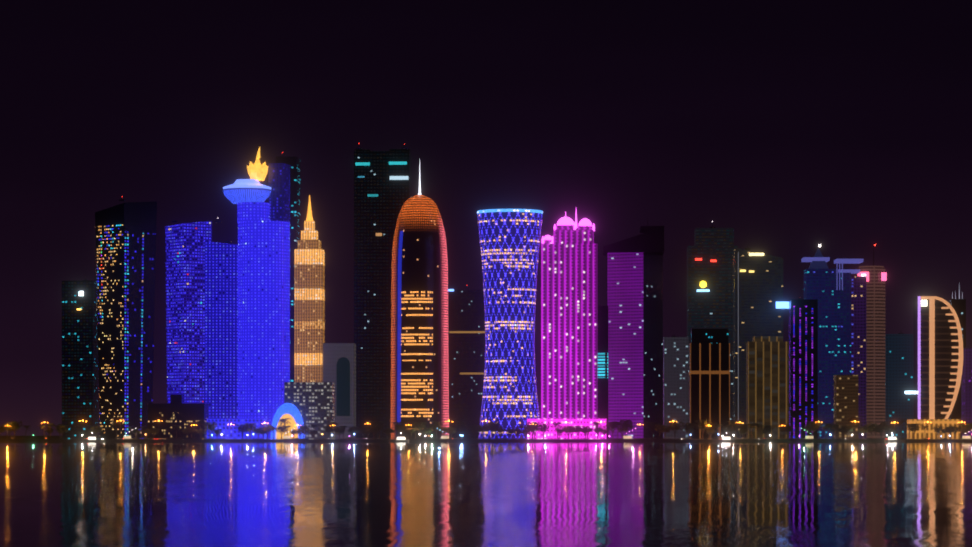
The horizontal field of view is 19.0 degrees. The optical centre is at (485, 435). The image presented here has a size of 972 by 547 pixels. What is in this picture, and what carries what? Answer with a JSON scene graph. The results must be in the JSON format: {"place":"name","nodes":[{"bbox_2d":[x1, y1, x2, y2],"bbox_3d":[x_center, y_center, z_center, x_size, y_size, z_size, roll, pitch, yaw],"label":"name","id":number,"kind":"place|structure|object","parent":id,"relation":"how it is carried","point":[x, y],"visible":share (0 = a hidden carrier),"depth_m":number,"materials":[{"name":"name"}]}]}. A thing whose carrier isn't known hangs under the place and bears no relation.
{"place":"outdoors","nodes":[
{"label":"outdoors","id":0,"kind":"place"},
{"bbox_2d":[0,436,99,438],"bbox_3d":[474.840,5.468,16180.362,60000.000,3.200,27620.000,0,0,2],"label":"breakwater","id":1,"kind":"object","parent":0,"point":[29,437],"depth_m":4987.86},
{"bbox_2d":[7,421,22,438],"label":"tree","id":2,"kind":"object","parent":1,"relation":"on","point":[12,426],"visible":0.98,"depth_m":2397.92,"materials":[{"name":"green plant"}]},
{"bbox_2d":[57,425,67,438],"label":"tree","id":3,"kind":"object","parent":1,"relation":"on","point":[61,428],"visible":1,"depth_m":2397.46,"materials":[{"name":"green plant"}]},
{"bbox_2d":[90,425,102,436],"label":"tree","id":4,"kind":"object","parent":1,"relation":"on","point":[96,428],"visible":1,"depth_m":2398.25,"materials":[{"name":"green plant"}]},
{"bbox_2d":[95,202,156,438],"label":"skyscraper","id":5,"kind":"structure","parent":1,"relation":"on","point":[125,252],"depth_m":2731.68,"materials":[{"name":"black glass"}]},
{"bbox_2d":[148,395,208,438],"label":"block","id":6,"kind":"structure","parent":1,"relation":"on","point":[176,411],"depth_m":2556.83,"materials":[{"name":"grey"}]},
{"bbox_2d":[165,221,211,403],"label":"skyscraper","id":7,"kind":"structure","parent":1,"relation":"on","point":[185,282],"depth_m":3023.23,"materials":[{"name":"blue glass"}]},
{"bbox_2d":[203,422,217,438],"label":"tree","id":8,"kind":"object","parent":1,"relation":"on","point":[211,426],"visible":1,"depth_m":2395.17,"materials":[{"name":"green plant"}]},
{"bbox_2d":[207,419,266,438],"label":"podium","id":9,"kind":"object","parent":1,"relation":"on","point":[230,431],"visible":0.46,"depth_m":2515.08,"materials":[{"name":"blue"}]},
{"bbox_2d":[235,424,246,438],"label":"tree","id":10,"kind":"object","parent":1,"relation":"on","point":[242,429],"visible":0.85,"depth_m":2450.62,"materials":[{"name":"green plant"}]},
{"bbox_2d":[243,423,256,438],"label":"tree","id":11,"kind":"object","parent":1,"relation":"on","point":[250,426],"visible":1,"depth_m":2394.67,"materials":[{"name":"green plant"}]},
{"bbox_2d":[260,424,273,438],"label":"tree","id":12,"kind":"object","parent":1,"relation":"on","point":[265,428],"visible":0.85,"depth_m":2395.24,"materials":[{"name":"green plant"}]},
{"bbox_2d":[277,424,286,438],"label":"tree","id":13,"kind":"object","parent":1,"relation":"on","point":[280,429],"visible":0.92,"depth_m":2400.78,"materials":[{"name":"green plant"}]},
{"bbox_2d":[276,414,296,438],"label":"arched entrance","id":14,"kind":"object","parent":1,"relation":"on","point":[291,420],"depth_m":2497.37,"materials":[{"name":"brown"}]},
{"bbox_2d":[271,403,304,438],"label":"arch","id":15,"kind":"structure","parent":1,"relation":"on","point":[292,410],"depth_m":2535.66,"materials":[{"name":"blue"}]},
{"bbox_2d":[299,424,310,438],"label":"tree","id":16,"kind":"object","parent":1,"relation":"on","point":[304,428],"visible":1,"depth_m":2403.12,"materials":[{"name":"green plant"}]},
{"bbox_2d":[284,382,334,438],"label":"white office block","id":17,"kind":"structure","parent":1,"relation":"on","point":[313,403],"depth_m":2553.11,"materials":[{"name":"grey concrete"}]},
{"bbox_2d":[323,425,335,438],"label":"tree","id":18,"kind":"object","parent":1,"relation":"on","point":[329,430],"visible":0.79,"depth_m":2443.66,"materials":[{"name":"green plant"}]},
{"bbox_2d":[323,343,355,438],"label":"building","id":19,"kind":"structure","parent":1,"relation":"on","point":[333,353],"depth_m":3003.32,"materials":[{"name":"grey concrete"}]},
{"bbox_2d":[336,357,349,415],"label":"arched recess","id":20,"kind":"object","parent":19,"relation":"attached to","point":[343,386],"depth_m":3002.83,"materials":[{"name":"black"}]},
{"bbox_2d":[368,423,380,438],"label":"tree","id":21,"kind":"object","parent":1,"relation":"on","point":[373,428],"visible":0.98,"depth_m":2394.95,"materials":[{"name":"green plant"}]},
{"bbox_2d":[393,421,406,436],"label":"tree","id":22,"kind":"object","parent":1,"relation":"on","point":[399,423],"visible":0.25,"depth_m":2447.61,"materials":[{"name":"green plant"}]},
{"bbox_2d":[413,422,425,433],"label":"tree","id":23,"kind":"object","parent":1,"relation":"on","point":[419,429],"visible":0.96,"depth_m":2395.55,"materials":[{"name":"green plant"}]},
{"bbox_2d":[438,426,449,434],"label":"tree","id":24,"kind":"object","parent":1,"relation":"on","point":[446,429],"visible":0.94,"depth_m":2390.80,"materials":[{"name":"green plant"}]},
{"bbox_2d":[468,425,479,438],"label":"tree","id":25,"kind":"object","parent":1,"relation":"on","point":[474,428],"visible":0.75,"depth_m":2432.66,"materials":[{"name":"green plant"}]},
{"bbox_2d":[0,439,962,440],"bbox_3d":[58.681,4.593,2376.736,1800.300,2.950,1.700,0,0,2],"label":"sea wall","id":26,"kind":"structure","parent":1,"relation":"on","point":[480,439],"depth_m":2377.64,"materials":[{"name":"grey concrete"}]},
{"bbox_2d":[476,425,487,438],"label":"tree","id":27,"kind":"object","parent":1,"relation":"on","point":[481,428],"visible":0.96,"depth_m":2395.50,"materials":[{"name":"green plant"}]},
{"bbox_2d":[485,421,497,438],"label":"tree","id":28,"kind":"object","parent":1,"relation":"on","point":[491,427],"visible":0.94,"depth_m":2394.58,"materials":[{"name":"green plant"}]},
{"bbox_2d":[495,426,506,438],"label":"tree","id":29,"kind":"object","parent":1,"relation":"on","point":[499,430],"visible":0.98,"depth_m":2392.70,"materials":[{"name":"green plant"}]},
{"bbox_2d":[523,424,536,434],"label":"tree","id":30,"kind":"object","parent":1,"relation":"on","point":[528,428],"visible":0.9,"depth_m":2390.38,"materials":[{"name":"green plant"}]},
{"bbox_2d":[528,422,541,438],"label":"tree","id":31,"kind":"object","parent":1,"relation":"on","point":[536,429],"visible":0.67,"depth_m":2395.82,"materials":[{"name":"green plant"}]},
{"bbox_2d":[537,423,549,438],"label":"tree","id":32,"kind":"object","parent":1,"relation":"on","point":[544,428],"visible":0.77,"depth_m":2441.20,"materials":[{"name":"green plant"}]},
{"bbox_2d":[527,419,605,438],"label":"podium building","id":33,"kind":"structure","parent":1,"relation":"on","point":[550,433],"depth_m":2596.34,"materials":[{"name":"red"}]},
{"bbox_2d":[541,225,597,418],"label":"pink hotel","id":34,"kind":"structure","parent":33,"relation":"on","point":[569,322],"depth_m":2796.23,"materials":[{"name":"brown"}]},
{"bbox_2d":[542,210,594,243],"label":"pink hotel domes","id":35,"kind":"structure","parent":34,"relation":"on","point":[565,220],"depth_m":2808.47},
{"bbox_2d":[562,426,574,438],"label":"tree","id":36,"kind":"object","parent":1,"relation":"on","point":[566,429],"visible":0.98,"depth_m":2388.39,"materials":[{"name":"green plant"}]},
{"bbox_2d":[573,425,582,438],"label":"tree","id":37,"kind":"object","parent":1,"relation":"on","point":[579,429],"visible":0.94,"depth_m":2393.00,"materials":[{"name":"green plant"}]},
{"bbox_2d":[582,426,592,438],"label":"tree","id":38,"kind":"object","parent":1,"relation":"on","point":[585,429],"visible":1,"depth_m":2390.52,"materials":[{"name":"green plant"}]},
{"bbox_2d":[598,306,607,438],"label":"skyscraper","id":39,"kind":"structure","parent":1,"relation":"on","point":[602,362],"depth_m":2845.15,"materials":[{"name":"black"}]},
{"bbox_2d":[605,422,618,438],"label":"tree","id":40,"kind":"object","parent":1,"relation":"on","point":[612,426],"visible":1,"depth_m":2383.13,"materials":[{"name":"green plant"}]},
{"bbox_2d":[617,425,627,438],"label":"tree","id":41,"kind":"object","parent":1,"relation":"on","point":[622,428],"visible":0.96,"depth_m":2391.98,"materials":[{"name":"green plant"}]},
{"bbox_2d":[620,419,633,435],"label":"tree","id":42,"kind":"object","parent":1,"relation":"on","point":[625,421],"visible":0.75,"depth_m":2436.10,"materials":[{"name":"green plant"}]},
{"bbox_2d":[645,422,660,438],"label":"tree","id":43,"kind":"object","parent":1,"relation":"on","point":[650,426],"visible":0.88,"depth_m":2435.01,"materials":[{"name":"green plant"}]},
{"bbox_2d":[667,421,682,438],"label":"tree","id":44,"kind":"object","parent":1,"relation":"on","point":[676,426],"visible":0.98,"depth_m":2429.34,"materials":[{"name":"green plant"}]},
{"bbox_2d":[681,422,694,438],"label":"tree","id":45,"kind":"object","parent":1,"relation":"on","point":[689,426],"visible":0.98,"depth_m":2386.09,"materials":[{"name":"green plant"}]},
{"bbox_2d":[722,425,731,436],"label":"tree","id":46,"kind":"object","parent":1,"relation":"on","point":[728,430],"visible":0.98,"depth_m":2388.71,"materials":[{"name":"green plant"}]},
{"bbox_2d":[779,424,792,438],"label":"tree","id":47,"kind":"object","parent":1,"relation":"on","point":[785,428],"visible":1,"depth_m":2429.98,"materials":[{"name":"green plant"}]},
{"bbox_2d":[801,257,862,438],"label":"skyscraper","id":48,"kind":"structure","parent":1,"relation":"on","point":[834,330],"depth_m":2987.99,"materials":[{"name":"blue glass"}]},
{"bbox_2d":[808,248,828,268],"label":"stepped roof","id":49,"kind":"structure","parent":48,"relation":"on","point":[818,264],"depth_m":2995.61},
{"bbox_2d":[827,422,839,438],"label":"tree","id":50,"kind":"object","parent":1,"relation":"on","point":[833,428],"visible":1,"depth_m":2382.04,"materials":[{"name":"green plant"}]},
{"bbox_2d":[841,424,854,438],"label":"tree","id":51,"kind":"object","parent":1,"relation":"on","point":[848,428],"visible":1,"depth_m":2384.26,"materials":[{"name":"green plant"}]},
{"bbox_2d":[857,427,868,438],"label":"tree","id":52,"kind":"object","parent":1,"relation":"on","point":[863,431],"visible":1,"depth_m":2377.76,"materials":[{"name":"green plant"}]},
{"bbox_2d":[864,422,876,438],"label":"tree","id":53,"kind":"object","parent":1,"relation":"on","point":[870,428],"visible":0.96,"depth_m":2379.91,"materials":[{"name":"green plant"}]},
{"bbox_2d":[883,424,896,436],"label":"tree","id":54,"kind":"object","parent":1,"relation":"on","point":[890,428],"visible":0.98,"depth_m":2388.28,"materials":[{"name":"green plant"}]},
{"bbox_2d":[908,423,920,438],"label":"tree","id":55,"kind":"object","parent":1,"relation":"on","point":[913,427],"visible":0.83,"depth_m":2381.20,"materials":[{"name":"green plant"}]},
{"bbox_2d":[907,419,960,438],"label":"podium building","id":56,"kind":"structure","parent":1,"relation":"on","point":[923,433],"depth_m":2646.27,"materials":[{"name":"brown"}]},
{"bbox_2d":[913,296,958,418],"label":"sail tower","id":57,"kind":"structure","parent":56,"relation":"on","point":[944,351],"depth_m":2685.96,"materials":[{"name":"black glass"}]},
{"bbox_2d":[921,296,962,418],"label":"sail frame","id":58,"kind":"object","parent":57,"relation":"attached to","point":[932,358],"visible":0.98,"depth_m":2685.45,"materials":[{"name":"orange"}]},
{"bbox_2d":[918,296,920,418],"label":"light strip","id":59,"kind":"object","parent":58,"relation":"attached to","point":[919,357],"visible":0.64,"depth_m":2685.67,"materials":[{"name":"purple"}]},
{"bbox_2d":[933,425,943,438],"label":"tree","id":60,"kind":"object","parent":1,"relation":"on","point":[938,429],"visible":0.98,"depth_m":2385.15,"materials":[{"name":"green plant"}]},
{"bbox_2d":[62,281,97,438],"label":"edge tower","id":61,"kind":"structure","parent":0,"point":[80,365],"depth_m":3011.52,"materials":[{"name":"black glass"}]},
{"bbox_2d":[205,241,237,418],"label":"blue block","id":62,"kind":"structure","parent":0,"point":[221,329],"depth_m":2906.62,"materials":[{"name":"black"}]},
{"bbox_2d":[237,163,289,438],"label":"skyscraper","id":63,"kind":"structure","parent":0,"point":[263,302],"depth_m":2809.54,"materials":[{"name":"blue glass"}]},
{"bbox_2d":[223,179,270,203],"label":"bowl","id":64,"kind":"object","parent":63,"relation":"on","point":[244,190],"visible":0.96,"depth_m":2808.86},
{"bbox_2d":[247,147,267,180],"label":"flame sculpture","id":65,"kind":"object","parent":64,"relation":"on","point":[257,170],"visible":0.94,"depth_m":2818.70,"materials":[{"name":"yellow"}]},
{"bbox_2d":[276,157,299,381],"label":"dark tower","id":66,"kind":"structure","parent":0,"point":[293,163],"depth_m":3305.46,"materials":[{"name":"black glass"}]},
{"bbox_2d":[295,221,324,381],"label":"skyscraper","id":67,"kind":"structure","parent":0,"point":[309,296],"depth_m":3104.51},
{"bbox_2d":[306,195,312,220],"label":"spire","id":68,"kind":"structure","parent":67,"relation":"on","point":[309,216],"depth_m":3115.74,"materials":[{"name":"brown"}]},
{"bbox_2d":[354,149,411,438],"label":"skyscraper","id":69,"kind":"structure","parent":0,"point":[380,213],"depth_m":3202.48,"materials":[{"name":"black glass"}]},
{"bbox_2d":[389,162,406,164],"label":"lights","id":70,"kind":"object","parent":69,"relation":"attached to","point":[397,163],"visible":1,"depth_m":3201.10,"materials":[{"name":"teal"}]},
{"bbox_2d":[390,176,407,179],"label":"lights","id":71,"kind":"object","parent":69,"relation":"attached to","point":[398,177],"visible":1,"depth_m":3201.07,"materials":[{"name":"white"}]},
{"bbox_2d":[391,194,448,438],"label":"skyscraper","id":72,"kind":"structure","parent":0,"point":[419,347],"depth_m":2805.99,"materials":[{"name":"black"}]},
{"bbox_2d":[448,290,484,438],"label":"dark tower","id":73,"kind":"structure","parent":0,"point":[466,312],"depth_m":3149.42,"materials":[{"name":"black"}]},
{"bbox_2d":[449,331,484,332],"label":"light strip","id":74,"kind":"object","parent":73,"relation":"attached to","point":[466,331],"visible":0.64,"depth_m":3148.78,"materials":[{"name":"orange"}]},
{"bbox_2d":[0,441,971,546],"bbox_3d":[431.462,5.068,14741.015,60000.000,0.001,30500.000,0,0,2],"label":"water","id":75,"kind":"structure","parent":0,"point":[485,494],"depth_m":248.38,"materials":[{"name":"black liquid"}]},
{"bbox_2d":[84,437,105,441],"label":"boat","id":76,"kind":"object","parent":75,"relation":"on","point":[91,439],"visible":0.92,"depth_m":2345.98,"materials":[{"name":"white"}]},
{"bbox_2d":[124,427,147,441],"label":"dhow","id":77,"kind":"object","parent":75,"relation":"on","point":[127,439],"visible":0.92,"depth_m":2325.17,"materials":[{"name":"brown wood"}]},
{"bbox_2d":[283,428,306,441],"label":"dhow","id":78,"kind":"object","parent":75,"relation":"on","point":[287,439],"visible":0.92,"depth_m":2351.27,"materials":[{"name":"brown wood"}]},
{"bbox_2d":[389,437,408,441],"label":"boat","id":79,"kind":"object","parent":75,"relation":"on","point":[400,439],"visible":0.92,"depth_m":2348.54,"materials":[{"name":"white"}]},
{"bbox_2d":[424,427,448,441],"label":"dhow","id":80,"kind":"object","parent":75,"relation":"on","point":[444,438],"visible":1,"depth_m":2332.73,"materials":[{"name":"brown wood"}]},
{"bbox_2d":[623,428,647,441],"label":"dhow","id":81,"kind":"object","parent":75,"relation":"on","point":[627,438],"visible":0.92,"depth_m":2302.84,"materials":[{"name":"brown wood"}]},
{"bbox_2d":[713,437,733,441],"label":"boat","id":82,"kind":"object","parent":75,"relation":"on","point":[725,439],"visible":0.92,"depth_m":2345.59,"materials":[{"name":"white"}]},
{"bbox_2d":[789,427,812,441],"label":"dhow","id":83,"kind":"object","parent":75,"relation":"on","point":[808,439],"visible":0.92,"depth_m":2333.78,"materials":[{"name":"brown wood"}]},
{"bbox_2d":[884,437,905,441],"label":"boat","id":84,"kind":"object","parent":75,"relation":"on","point":[892,439],"visible":0.96,"depth_m":2348.54,"materials":[{"name":"white"}]},
{"bbox_2d":[962,431,971,441],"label":"dhow","id":85,"kind":"object","parent":75,"relation":"on","point":[966,438],"visible":0.92,"depth_m":2309.83,"materials":[{"name":"brown wood"}]},
{"bbox_2d":[0,0,971,435],"label":"sky","id":86,"kind":"structure","parent":0,"point":[794,127],"materials":[{"name":"black"}]},
{"bbox_2d":[477,209,542,438],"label":"skyscraper","id":87,"kind":"structure","parent":0,"point":[509,242],"depth_m":2706.77,"materials":[{"name":"blue glass"}]},
{"bbox_2d":[603,222,663,438],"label":"purple tower","id":88,"kind":"structure","parent":0,"point":[635,329],"depth_m":2915.16,"materials":[{"name":"purple glass"}]},
{"bbox_2d":[654,425,665,434],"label":"tree","id":89,"kind":"object","parent":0,"point":[660,428],"visible":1,"depth_m":2389.74,"materials":[{"name":"green plant"}]},
{"bbox_2d":[663,337,687,438],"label":"grey block","id":90,"kind":"structure","parent":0,"point":[675,379],"depth_m":2693.25,"materials":[{"name":"grey concrete"}]},
{"bbox_2d":[695,419,711,438],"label":"tree","id":91,"kind":"object","parent":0,"point":[702,426],"visible":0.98,"depth_m":2380.54,"materials":[{"name":"green plant"}]},
{"bbox_2d":[689,343,729,438],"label":"skyscraper","id":92,"kind":"structure","parent":0,"point":[709,380],"depth_m":2592.49,"materials":[{"name":"black glass"}]},
{"bbox_2d":[691,329,727,342],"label":"building top","id":93,"kind":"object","parent":92,"relation":"on","point":[709,335],"depth_m":2600.48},
{"bbox_2d":[687,228,737,438],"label":"skyscraper","id":94,"kind":"structure","parent":0,"point":[712,308],"depth_m":3191.44,"materials":[{"name":"black glass"}]},
{"bbox_2d":[697,281,709,291],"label":"illuminated sign","id":95,"kind":"object","parent":94,"relation":"attached to","point":[703,284],"visible":1,"depth_m":3191.07,"materials":[{"name":"yellow"}]},
{"bbox_2d":[738,252,738,420],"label":"dark edge","id":96,"kind":"object","parent":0,"point":[738,336],"visible":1,"depth_m":3090.03,"materials":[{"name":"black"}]},
{"bbox_2d":[733,248,782,438],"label":"dark tower","id":97,"kind":"structure","parent":0,"point":[760,294],"depth_m":3090.25,"materials":[{"name":"black glass"}]},
{"bbox_2d":[776,302,788,307],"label":"blue sign","id":98,"kind":"object","parent":97,"relation":"attached to","point":[782,304],"visible":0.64,"depth_m":2939.02,"materials":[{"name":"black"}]},
{"bbox_2d":[746,336,788,438],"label":"skyscraper","id":99,"kind":"structure","parent":0,"point":[767,380],"depth_m":2590.96,"materials":[{"name":"black"}]},
{"bbox_2d":[789,299,817,438],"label":"skyscraper","id":100,"kind":"structure","parent":0,"point":[803,362],"depth_m":2889.12,"materials":[{"name":"black"}]},
{"bbox_2d":[804,424,818,435],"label":"tree","id":101,"kind":"object","parent":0,"point":[810,426],"visible":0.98,"depth_m":2379.52,"materials":[{"name":"green plant"}]},
{"bbox_2d":[834,375,857,438],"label":"building","id":102,"kind":"structure","parent":0,"point":[845,398],"depth_m":2588.84,"materials":[{"name":"brown"}]},
{"bbox_2d":[851,276,865,438],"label":"skyscraper","id":103,"kind":"structure","parent":0,"point":[858,325],"depth_m":3017.01,"materials":[{"name":"glass"}]},
{"bbox_2d":[857,248,884,438],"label":"skyscraper","id":104,"kind":"structure","parent":0,"point":[875,348],"depth_m":3087.24,"materials":[{"name":"grey"}]},
{"bbox_2d":[881,272,886,280],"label":"red sign","id":105,"kind":"object","parent":104,"relation":"attached to","point":[883,276],"visible":1,"depth_m":3085.39,"materials":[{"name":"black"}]},
{"bbox_2d":[885,334,912,438],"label":"block","id":106,"kind":"structure","parent":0,"point":[898,372],"depth_m":3284.76,"materials":[{"name":"black"}]},
{"bbox_2d":[949,299,965,418],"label":"slim tower behind sail","id":107,"kind":"structure","parent":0,"point":[958,306],"depth_m":3183.13,"materials":[{"name":"black"}]},
{"bbox_2d":[957,424,967,435],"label":"tree","id":108,"kind":"object","parent":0,"point":[961,427],"visible":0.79,"depth_m":2380.73,"materials":[{"name":"green plant"}]},
{"bbox_2d":[961,348,971,438],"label":"block","id":109,"kind":"structure","parent":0,"point":[966,397],"depth_m":2983.81,"materials":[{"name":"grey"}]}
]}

